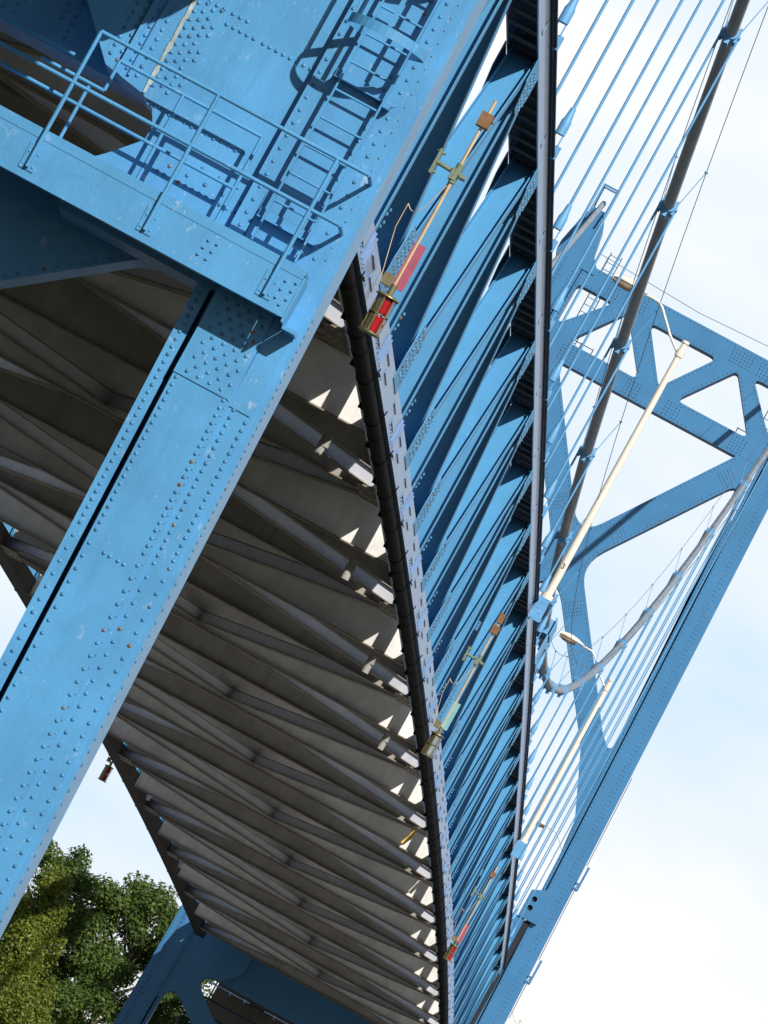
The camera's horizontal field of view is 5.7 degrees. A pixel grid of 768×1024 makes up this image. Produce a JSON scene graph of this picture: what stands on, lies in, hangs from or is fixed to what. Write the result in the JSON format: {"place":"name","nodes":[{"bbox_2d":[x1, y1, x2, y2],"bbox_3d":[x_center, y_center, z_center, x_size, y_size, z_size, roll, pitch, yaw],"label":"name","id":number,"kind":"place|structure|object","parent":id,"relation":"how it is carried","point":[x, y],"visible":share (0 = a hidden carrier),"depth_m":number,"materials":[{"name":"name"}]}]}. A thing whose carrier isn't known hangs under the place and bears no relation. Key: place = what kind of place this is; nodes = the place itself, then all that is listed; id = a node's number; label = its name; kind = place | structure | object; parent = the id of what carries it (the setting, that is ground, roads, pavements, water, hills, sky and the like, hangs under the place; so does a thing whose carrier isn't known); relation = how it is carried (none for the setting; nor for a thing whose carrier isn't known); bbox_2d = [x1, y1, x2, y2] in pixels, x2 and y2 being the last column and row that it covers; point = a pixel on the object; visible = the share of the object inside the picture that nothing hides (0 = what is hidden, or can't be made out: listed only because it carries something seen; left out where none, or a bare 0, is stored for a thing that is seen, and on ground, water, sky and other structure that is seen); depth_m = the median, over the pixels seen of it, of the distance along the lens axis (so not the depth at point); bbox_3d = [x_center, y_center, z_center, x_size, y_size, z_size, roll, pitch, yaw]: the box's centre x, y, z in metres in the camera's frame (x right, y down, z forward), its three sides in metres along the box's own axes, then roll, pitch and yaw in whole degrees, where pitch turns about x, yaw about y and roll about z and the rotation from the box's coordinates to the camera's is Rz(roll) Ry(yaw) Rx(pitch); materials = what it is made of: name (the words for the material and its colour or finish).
{"place":"outdoors","nodes":[
{"label":"outdoors","id":0,"kind":"place"},
{"bbox_2d":[175,979,290,1023],"bbox_3d":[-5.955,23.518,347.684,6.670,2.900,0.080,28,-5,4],"label":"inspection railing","id":1,"kind":"object","parent":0,"point":[236,1014],"visible":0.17,"depth_m":347.80,"materials":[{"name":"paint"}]},
{"bbox_2d":[207,983,292,1023],"bbox_3d":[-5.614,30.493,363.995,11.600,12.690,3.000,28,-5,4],"label":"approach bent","id":2,"kind":"object","parent":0,"point":[234,1004],"visible":0.67,"depth_m":363.30,"materials":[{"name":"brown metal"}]},
{"bbox_2d":[0,0,767,1023],"label":"sky","id":3,"kind":"structure","parent":0,"point":[667,922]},
{"bbox_2d":[536,819,561,849],"bbox_3d":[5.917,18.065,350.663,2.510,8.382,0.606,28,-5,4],"label":"lamp post","id":4,"kind":"object","parent":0,"point":[542,824],"visible":0.16,"depth_m":350.96,"materials":[{"name":"white metal"}]},
{"label":"ground","id":5,"kind":"structure","parent":0,"visible":0},
{"bbox_2d":[0,860,74,1023],"bbox_3d":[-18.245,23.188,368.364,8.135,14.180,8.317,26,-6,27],"label":"broadleaf tree","id":6,"kind":"object","parent":5,"relation":"on","point":[29,930],"visible":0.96,"depth_m":367.06,"materials":[{"name":"green plant"}]},
{"bbox_2d":[0,839,132,1023],"bbox_3d":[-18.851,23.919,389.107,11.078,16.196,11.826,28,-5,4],"label":"broadleaf tree","id":7,"kind":"object","parent":5,"relation":"on","point":[87,923],"visible":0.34,"depth_m":387.66,"materials":[{"name":"green plant"}]},
{"bbox_2d":[39,960,182,1023],"bbox_3d":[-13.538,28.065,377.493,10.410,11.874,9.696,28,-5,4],"label":"broadleaf tree","id":8,"kind":"object","parent":5,"relation":"on","point":[107,1004],"visible":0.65,"depth_m":377.26,"materials":[{"name":"green plant"}]},
{"bbox_2d":[30,870,215,1023],"bbox_3d":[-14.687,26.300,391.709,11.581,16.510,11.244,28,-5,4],"label":"broadleaf tree","id":9,"kind":"object","parent":5,"relation":"on","point":[144,897],"visible":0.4,"depth_m":389.64,"materials":[{"name":"green plant"}]},
{"bbox_2d":[170,989,214,1022],"bbox_3d":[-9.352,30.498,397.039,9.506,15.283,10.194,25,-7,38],"label":"broadleaf tree","id":10,"kind":"object","parent":5,"relation":"on","point":[208,990],"depth_m":398.95,"materials":[{"name":"green plant"}]},
{"bbox_2d":[0,0,486,937],"bbox_3d":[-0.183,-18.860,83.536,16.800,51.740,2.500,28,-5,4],"label":"suspension tower","id":11,"kind":"structure","parent":5,"relation":"on","point":[122,564],"depth_m":80.95,"materials":[{"name":"blue metal"}]},
{"bbox_2d":[0,20,372,338],"bbox_3d":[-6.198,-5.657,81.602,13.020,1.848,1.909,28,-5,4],"label":"work platform","id":12,"kind":"structure","parent":11,"relation":"attached to","point":[151,217],"depth_m":80.38,"materials":[{"name":"blue paint"}]},
{"bbox_2d":[251,0,457,262],"bbox_3d":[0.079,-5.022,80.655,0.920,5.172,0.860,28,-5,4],"label":"caged ladder","id":13,"kind":"object","parent":11,"relation":"attached to","point":[361,23],"visible":1,"depth_m":80.81,"materials":[{"name":"blue metal"}]},
{"bbox_2d":[534,0,767,697],"bbox_3d":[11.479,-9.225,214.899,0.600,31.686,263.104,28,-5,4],"label":"cable","id":14,"kind":"object","parent":11,"relation":"attached to","point":[730,33],"visible":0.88,"depth_m":177.34,"materials":[{"name":"paint"}]},
{"bbox_2d":[528,669,549,715],"bbox_3d":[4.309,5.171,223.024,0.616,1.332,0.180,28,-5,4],"label":"suspender","id":15,"kind":"object","parent":14,"relation":"hanging from","point":[536,697],"visible":0.47,"depth_m":222.96,"materials":[{"name":"paint"}]},
{"bbox_2d":[531,646,548,682],"bbox_3d":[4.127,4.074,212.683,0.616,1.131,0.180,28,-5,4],"label":"suspender","id":16,"kind":"object","parent":14,"relation":"hanging from","point":[540,661],"visible":0.4,"depth_m":212.61,"materials":[{"name":"paint"}]},
{"bbox_2d":[527,688,555,745],"bbox_3d":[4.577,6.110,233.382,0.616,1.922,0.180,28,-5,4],"label":"suspender","id":17,"kind":"object","parent":14,"relation":"hanging from","point":[534,728],"visible":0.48,"depth_m":233.31,"materials":[{"name":"paint"}]},
{"bbox_2d":[519,533,569,597],"bbox_3d":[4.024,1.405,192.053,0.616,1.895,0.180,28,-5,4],"label":"suspender","id":18,"kind":"object","parent":14,"relation":"hanging from","point":[544,585],"visible":0.56,"depth_m":192.03,"materials":[{"name":"paint"}]},
{"bbox_2d":[533,602,555,646],"bbox_3d":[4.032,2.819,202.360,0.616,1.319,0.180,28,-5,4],"label":"suspender","id":19,"kind":"object","parent":14,"relation":"hanging from","point":[541,626],"visible":0.49,"depth_m":202.29,"materials":[{"name":"paint"}]},
{"bbox_2d":[524,693,566,774],"bbox_3d":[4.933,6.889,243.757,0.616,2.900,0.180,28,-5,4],"label":"suspender","id":20,"kind":"object","parent":14,"relation":"hanging from","point":[531,757],"visible":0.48,"depth_m":243.71,"materials":[{"name":"paint"}]},
{"bbox_2d":[519,0,578,50],"bbox_3d":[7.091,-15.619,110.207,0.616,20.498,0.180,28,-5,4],"label":"suspender","id":21,"kind":"object","parent":14,"relation":"hanging from","point":[566,15],"visible":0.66,"depth_m":109.23,"materials":[{"name":"paint"}]},
{"bbox_2d":[523,687,582,800],"bbox_3d":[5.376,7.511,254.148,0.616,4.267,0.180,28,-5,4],"label":"suspender","id":22,"kind":"object","parent":14,"relation":"hanging from","point":[529,784],"visible":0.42,"depth_m":254.08,"materials":[{"name":"paint"}]},
{"bbox_2d":[519,449,593,563],"bbox_3d":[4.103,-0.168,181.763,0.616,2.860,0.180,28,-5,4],"label":"suspender","id":23,"kind":"object","parent":14,"relation":"hanging from","point":[546,541],"visible":0.56,"depth_m":181.75,"materials":[{"name":"paint"}]},
{"bbox_2d":[520,666,602,825],"bbox_3d":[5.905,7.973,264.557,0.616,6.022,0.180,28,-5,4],"label":"suspender","id":24,"kind":"object","parent":14,"relation":"hanging from","point":[526,810],"visible":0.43,"depth_m":264.51,"materials":[{"name":"paint"}]},
{"bbox_2d":[521,643,625,836],"bbox_3d":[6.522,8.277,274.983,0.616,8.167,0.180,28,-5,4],"label":"suspender","id":25,"kind":"object","parent":14,"relation":"hanging from","point":[523,832],"visible":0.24,"depth_m":274.99,"materials":[{"name":"paint"}]},
{"bbox_2d":[539,341,628,515],"bbox_3d":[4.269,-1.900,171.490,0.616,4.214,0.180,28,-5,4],"label":"suspender","id":26,"kind":"object","parent":14,"relation":"hanging from","point":[548,493],"visible":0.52,"depth_m":171.47,"materials":[{"name":"paint"}]},
{"bbox_2d":[516,612,651,870],"bbox_3d":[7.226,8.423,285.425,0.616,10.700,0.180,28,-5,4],"label":"suspender","id":27,"kind":"object","parent":14,"relation":"hanging from","point":[522,854],"visible":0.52,"depth_m":285.38,"materials":[{"name":"paint"}]},
{"bbox_2d":[550,0,634,159],"bbox_3d":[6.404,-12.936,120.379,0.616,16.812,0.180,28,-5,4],"label":"suspender","id":28,"kind":"object","parent":14,"relation":"hanging from","point":[564,125],"visible":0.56,"depth_m":119.70,"materials":[{"name":"paint"}]},
{"bbox_2d":[514,575,680,890],"bbox_3d":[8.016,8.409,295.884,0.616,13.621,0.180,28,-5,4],"label":"suspender","id":29,"kind":"object","parent":14,"relation":"hanging from","point":[519,876],"visible":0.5,"depth_m":295.85,"materials":[{"name":"paint"}]},
{"bbox_2d":[520,203,675,461],"bbox_3d":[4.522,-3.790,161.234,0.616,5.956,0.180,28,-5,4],"label":"suspender","id":30,"kind":"object","parent":14,"relation":"hanging from","point":[552,436],"visible":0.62,"depth_m":161.22,"materials":[{"name":"paint"}]},
{"bbox_2d":[521,0,683,252],"bbox_3d":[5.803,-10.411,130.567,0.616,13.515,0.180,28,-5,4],"label":"suspender","id":31,"kind":"object","parent":14,"relation":"hanging from","point":[560,221],"visible":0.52,"depth_m":130.14,"materials":[{"name":"paint"}]},
{"bbox_2d":[511,532,712,909],"bbox_3d":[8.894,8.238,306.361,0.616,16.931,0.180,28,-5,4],"label":"suspender","id":32,"kind":"object","parent":14,"relation":"hanging from","point":[517,895],"visible":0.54,"depth_m":306.30,"materials":[{"name":"paint"}]},
{"bbox_2d":[521,0,724,331],"bbox_3d":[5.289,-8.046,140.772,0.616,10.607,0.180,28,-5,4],"label":"suspender","id":33,"kind":"object","parent":14,"relation":"hanging from","point":[556,305],"visible":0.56,"depth_m":140.58,"materials":[{"name":"paint"}]},
{"bbox_2d":[509,484,746,928],"bbox_3d":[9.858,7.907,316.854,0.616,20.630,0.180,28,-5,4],"label":"suspender","id":34,"kind":"object","parent":14,"relation":"hanging from","point":[514,915],"visible":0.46,"depth_m":316.78,"materials":[{"name":"paint"}]},
{"bbox_2d":[520,31,738,400],"bbox_3d":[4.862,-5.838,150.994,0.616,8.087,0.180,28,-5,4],"label":"suspender","id":35,"kind":"object","parent":14,"relation":"hanging from","point":[554,374],"visible":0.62,"depth_m":150.97,"materials":[{"name":"paint"}]},
{"bbox_2d":[507,444,767,945],"bbox_3d":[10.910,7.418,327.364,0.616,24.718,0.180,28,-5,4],"label":"suspender","id":36,"kind":"object","parent":14,"relation":"hanging from","point":[512,932],"visible":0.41,"depth_m":327.25,"materials":[{"name":"paint"}]},
{"bbox_2d":[551,2,767,686],"bbox_3d":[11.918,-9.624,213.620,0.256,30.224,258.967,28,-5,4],"label":"hand rope","id":37,"kind":"object","parent":14,"relation":"attached to","point":[632,386],"visible":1,"depth_m":181.93,"materials":[{"name":"metal"}]},
{"bbox_2d":[551,0,767,680],"bbox_3d":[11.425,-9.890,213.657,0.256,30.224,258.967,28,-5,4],"label":"hand rope","id":38,"kind":"object","parent":14,"relation":"attached to","point":[610,354],"visible":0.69,"depth_m":179.14,"materials":[{"name":"metal"}]},
{"bbox_2d":[113,183,767,1023],"bbox_3d":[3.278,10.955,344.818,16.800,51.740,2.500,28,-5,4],"label":"suspension tower","id":39,"kind":"structure","parent":5,"relation":"on","point":[185,961],"depth_m":344.77,"materials":[{"name":"blue metal"}]},
{"bbox_2d":[0,31,438,1023],"bbox_3d":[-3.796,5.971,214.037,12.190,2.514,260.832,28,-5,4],"label":"bridge deck","id":40,"kind":"structure","parent":39,"relation":"attached to","point":[260,713],"depth_m":181.38,"materials":[{"name":"grey paint"}]},
{"bbox_2d":[0,521,206,938],"bbox_3d":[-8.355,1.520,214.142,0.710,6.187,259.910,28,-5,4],"label":"stiffening truss","id":41,"kind":"object","parent":40,"relation":"attached to","point":[23,577],"visible":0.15,"depth_m":264.63,"materials":[{"name":"metal"}]},
{"bbox_2d":[98,757,112,782],"bbox_3d":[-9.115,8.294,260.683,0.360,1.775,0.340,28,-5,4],"label":"navigation light","id":42,"kind":"object","parent":41,"relation":"hanging from","point":[105,774],"visible":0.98,"depth_m":260.54,"materials":[{"name":"metal"}]},
{"bbox_2d":[312,433,332,460],"bbox_3d":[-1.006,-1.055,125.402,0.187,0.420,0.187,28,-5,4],"label":"drain pipe","id":43,"kind":"object","parent":40,"relation":"attached to","point":[323,443],"visible":1,"depth_m":125.33,"materials":[{"name":"grey paint"}]},
{"bbox_2d":[341,558,357,580],"bbox_3d":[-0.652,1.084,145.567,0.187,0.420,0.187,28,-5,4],"label":"drain pipe","id":44,"kind":"object","parent":40,"relation":"attached to","point":[350,568],"visible":1,"depth_m":145.50,"materials":[{"name":"grey metal"}]},
{"bbox_2d":[361,654,376,673],"bbox_3d":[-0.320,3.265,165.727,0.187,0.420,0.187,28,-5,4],"label":"drain pipe","id":45,"kind":"object","parent":40,"relation":"attached to","point":[369,663],"visible":1,"depth_m":165.65,"materials":[{"name":"grey paint"}]},
{"bbox_2d":[377,733,390,750],"bbox_3d":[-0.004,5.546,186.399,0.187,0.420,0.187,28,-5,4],"label":"drain pipe","id":46,"kind":"object","parent":40,"relation":"attached to","point":[384,741],"visible":1,"depth_m":186.33,"materials":[{"name":"grey paint"}]},
{"bbox_2d":[400,830,415,844],"bbox_3d":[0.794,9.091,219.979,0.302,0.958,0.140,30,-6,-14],"label":"drain pipe","id":47,"kind":"object","parent":40,"relation":"attached to","point":[408,837],"visible":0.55,"depth_m":219.91,"materials":[{"name":"plastic"}]},
{"bbox_2d":[408,880,420,893],"bbox_3d":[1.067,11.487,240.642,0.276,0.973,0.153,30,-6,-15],"label":"drain pipe","id":48,"kind":"object","parent":40,"relation":"attached to","point":[413,888],"visible":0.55,"depth_m":240.56,"materials":[{"name":"beige paint"}]},
{"bbox_2d":[338,0,557,1023],"bbox_3d":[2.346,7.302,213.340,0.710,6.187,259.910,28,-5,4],"label":"stiffening truss","id":49,"kind":"object","parent":40,"relation":"attached to","point":[462,423],"visible":0.94,"depth_m":137.56,"materials":[{"name":"metal"}]},
{"bbox_2d":[339,260,449,1023],"bbox_3d":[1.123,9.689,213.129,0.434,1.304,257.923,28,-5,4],"label":"utility pipe","id":50,"kind":"object","parent":49,"relation":"attached to","point":[351,316],"visible":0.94,"depth_m":136.32,"materials":[{"name":"black metal"}]},
{"bbox_2d":[358,100,496,338],"bbox_3d":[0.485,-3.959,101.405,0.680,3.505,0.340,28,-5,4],"label":"navigation light","id":51,"kind":"object","parent":49,"relation":"hanging from","point":[372,323],"visible":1,"depth_m":101.31,"materials":[{"name":"metal"}]},
{"bbox_2d":[420,613,505,758],"bbox_3d":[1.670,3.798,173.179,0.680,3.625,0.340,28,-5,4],"label":"navigation light","id":52,"kind":"object","parent":49,"relation":"hanging from","point":[431,745],"visible":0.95,"depth_m":173.09,"materials":[{"name":"metal"}]},
{"bbox_2d":[443,867,497,961],"bbox_3d":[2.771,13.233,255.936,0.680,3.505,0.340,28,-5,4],"label":"navigation light","id":53,"kind":"object","parent":49,"relation":"hanging from","point":[452,948],"visible":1,"depth_m":255.85,"materials":[{"name":"metal"}]},
{"bbox_2d":[510,631,613,858],"bbox_3d":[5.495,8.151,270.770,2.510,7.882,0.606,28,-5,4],"label":"lamp post","id":54,"kind":"object","parent":49,"relation":"attached to","point":[521,843],"visible":0.95,"depth_m":270.63,"materials":[{"name":"beige metal"}]},
{"bbox_2d":[528,274,689,622],"bbox_3d":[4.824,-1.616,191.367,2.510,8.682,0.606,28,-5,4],"label":"lamp post","id":55,"kind":"object","parent":49,"relation":"attached to","point":[544,601],"visible":0.97,"depth_m":191.21,"materials":[{"name":"beige metal"}]},
{"bbox_2d":[509,778,631,1017],"bbox_3d":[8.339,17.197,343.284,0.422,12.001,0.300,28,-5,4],"label":"leg conduit","id":56,"kind":"object","parent":39,"relation":"attached to","point":[540,962],"visible":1,"depth_m":343.20,"materials":[{"name":"paint"}]},
{"bbox_2d":[552,201,605,267],"bbox_3d":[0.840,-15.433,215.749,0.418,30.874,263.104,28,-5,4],"label":"cable","id":57,"kind":"object","parent":39,"relation":"attached to","point":[589,220],"visible":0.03,"depth_m":342.69,"materials":[{"name":"paint"}]},
{"bbox_2d":[574,252,622,353],"bbox_3d":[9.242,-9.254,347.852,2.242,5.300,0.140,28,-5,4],"label":"service ladder","id":58,"kind":"object","parent":39,"relation":"attached to","point":[593,299],"visible":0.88,"depth_m":347.81,"materials":[{"name":"metal"}]},
{"bbox_2d":[601,254,766,345],"bbox_3d":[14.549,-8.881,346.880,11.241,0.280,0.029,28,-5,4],"label":"railing","id":59,"kind":"object","parent":39,"relation":"attached to","point":[686,305],"visible":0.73,"depth_m":346.92,"materials":[{"name":"metal"}]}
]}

